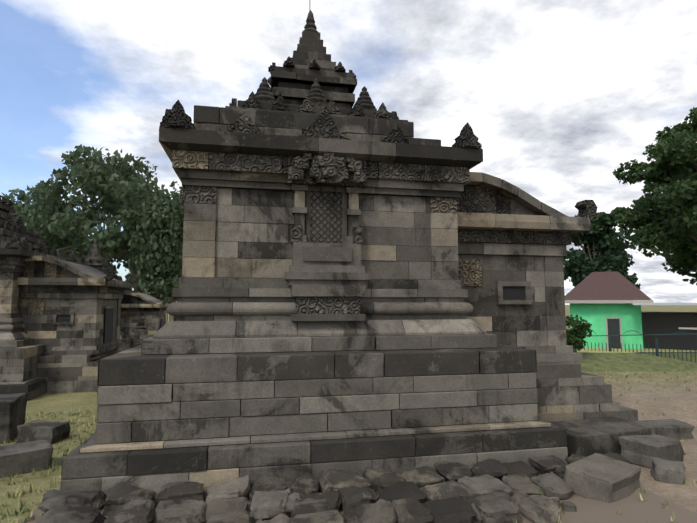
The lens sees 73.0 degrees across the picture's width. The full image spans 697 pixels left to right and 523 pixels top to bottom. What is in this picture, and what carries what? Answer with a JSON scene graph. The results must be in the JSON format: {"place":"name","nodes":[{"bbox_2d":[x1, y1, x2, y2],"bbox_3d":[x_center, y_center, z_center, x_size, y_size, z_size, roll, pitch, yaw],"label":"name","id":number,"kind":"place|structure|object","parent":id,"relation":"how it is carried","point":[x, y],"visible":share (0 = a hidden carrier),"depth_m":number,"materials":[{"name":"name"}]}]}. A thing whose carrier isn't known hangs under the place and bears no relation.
{"place":"outdoors","nodes":[
{"label":"outdoors","id":0,"kind":"place"},
{"bbox_2d":[0,305,696,522],"bbox_3d":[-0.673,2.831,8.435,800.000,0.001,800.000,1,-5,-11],"label":"ground","id":1,"kind":"structure","parent":0,"point":[684,496],"depth_m":8.90,"materials":[{"name":"brown soil"}]},
{"bbox_2d":[1,185,94,256],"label":"tree","id":2,"kind":"object","parent":1,"relation":"on","point":[24,197],"visible":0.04,"depth_m":36.40,"materials":[{"name":"green plant"}]},
{"bbox_2d":[0,195,138,400],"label":"temple","id":3,"kind":"structure","parent":1,"relation":"on","point":[59,324],"depth_m":11.27,"materials":[{"name":"stone"}]},
{"bbox_2d":[14,144,171,288],"bbox_3d":[-17.919,-1.395,33.754,11.850,12.832,12.722,1,-5,-11],"label":"tree","id":4,"kind":"object","parent":1,"relation":"on","point":[112,185],"visible":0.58,"depth_m":31.10,"materials":[{"name":"green plant"}]},
{"bbox_2d":[77,239,174,350],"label":"temple","id":5,"kind":"structure","parent":1,"relation":"on","point":[142,316],"depth_m":16.94,"materials":[{"name":"stone"}]},
{"bbox_2d":[114,181,183,322],"bbox_3d":[-12.000,-0.146,30.957,5.731,9.858,6.114,1,-5,-11],"label":"tree","id":6,"kind":"object","parent":1,"relation":"on","point":[156,234],"visible":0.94,"depth_m":29.36,"materials":[{"name":"green plant"}]},
{"bbox_2d":[0,393,696,522],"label":"loose stones","id":7,"kind":"object","parent":1,"relation":"on","point":[596,478],"visible":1,"depth_m":4.96,"materials":[{"name":"grey stone"}]},
{"bbox_2d":[60,10,637,494],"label":"temple","id":8,"kind":"structure","parent":1,"relation":"on","point":[362,286],"depth_m":6.45,"materials":[{"name":"stone"}]},
{"bbox_2d":[565,315,592,362],"bbox_3d":[7.336,2.561,15.251,1.030,1.726,0.946,1,-5,-11],"label":"bush","id":9,"kind":"object","parent":1,"relation":"on","point":[575,333],"visible":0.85,"depth_m":15.11,"materials":[{"name":"green plant"}]},
{"bbox_2d":[563,211,640,288],"bbox_3d":[11.885,0.843,22.721,3.712,6.451,3.151,-2,-5,22],"label":"tree","id":10,"kind":"object","parent":1,"relation":"on","point":[604,247],"visible":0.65,"depth_m":22.04,"materials":[{"name":"green plant"}]},
{"bbox_2d":[565,271,696,351],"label":"house","id":11,"kind":"structure","parent":1,"relation":"on","point":[606,303],"depth_m":17.25,"materials":[{"name":"paint"}]},
{"bbox_2d":[576,330,696,362],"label":"iron fence","id":12,"kind":"object","parent":1,"relation":"on","point":[657,352],"visible":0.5,"depth_m":15.53,"materials":[{"name":"black metal"}]},
{"bbox_2d":[577,347,696,371],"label":"bank grass","id":13,"kind":"structure","parent":1,"relation":"on","point":[598,360],"depth_m":15.12,"materials":[{"name":"green plant"}]},
{"bbox_2d":[610,107,696,257],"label":"tree","id":14,"kind":"object","parent":1,"relation":"on","point":[656,214],"visible":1,"depth_m":22.40,"materials":[{"name":"green plant"}]},
{"bbox_2d":[650,228,696,284],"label":"tree","id":15,"kind":"object","parent":1,"relation":"on","point":[683,256],"visible":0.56,"depth_m":27.28,"materials":[{"name":"green plant"}]},
{"bbox_2d":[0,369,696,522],"bbox_3d":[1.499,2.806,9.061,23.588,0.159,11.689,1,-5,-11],"label":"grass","id":16,"kind":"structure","parent":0,"point":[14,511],"depth_m":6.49,"materials":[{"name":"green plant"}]},
{"bbox_2d":[0,0,696,304],"label":"sky","id":17,"kind":"structure","parent":0,"point":[555,95],"materials":[{"name":"white"}]}
]}

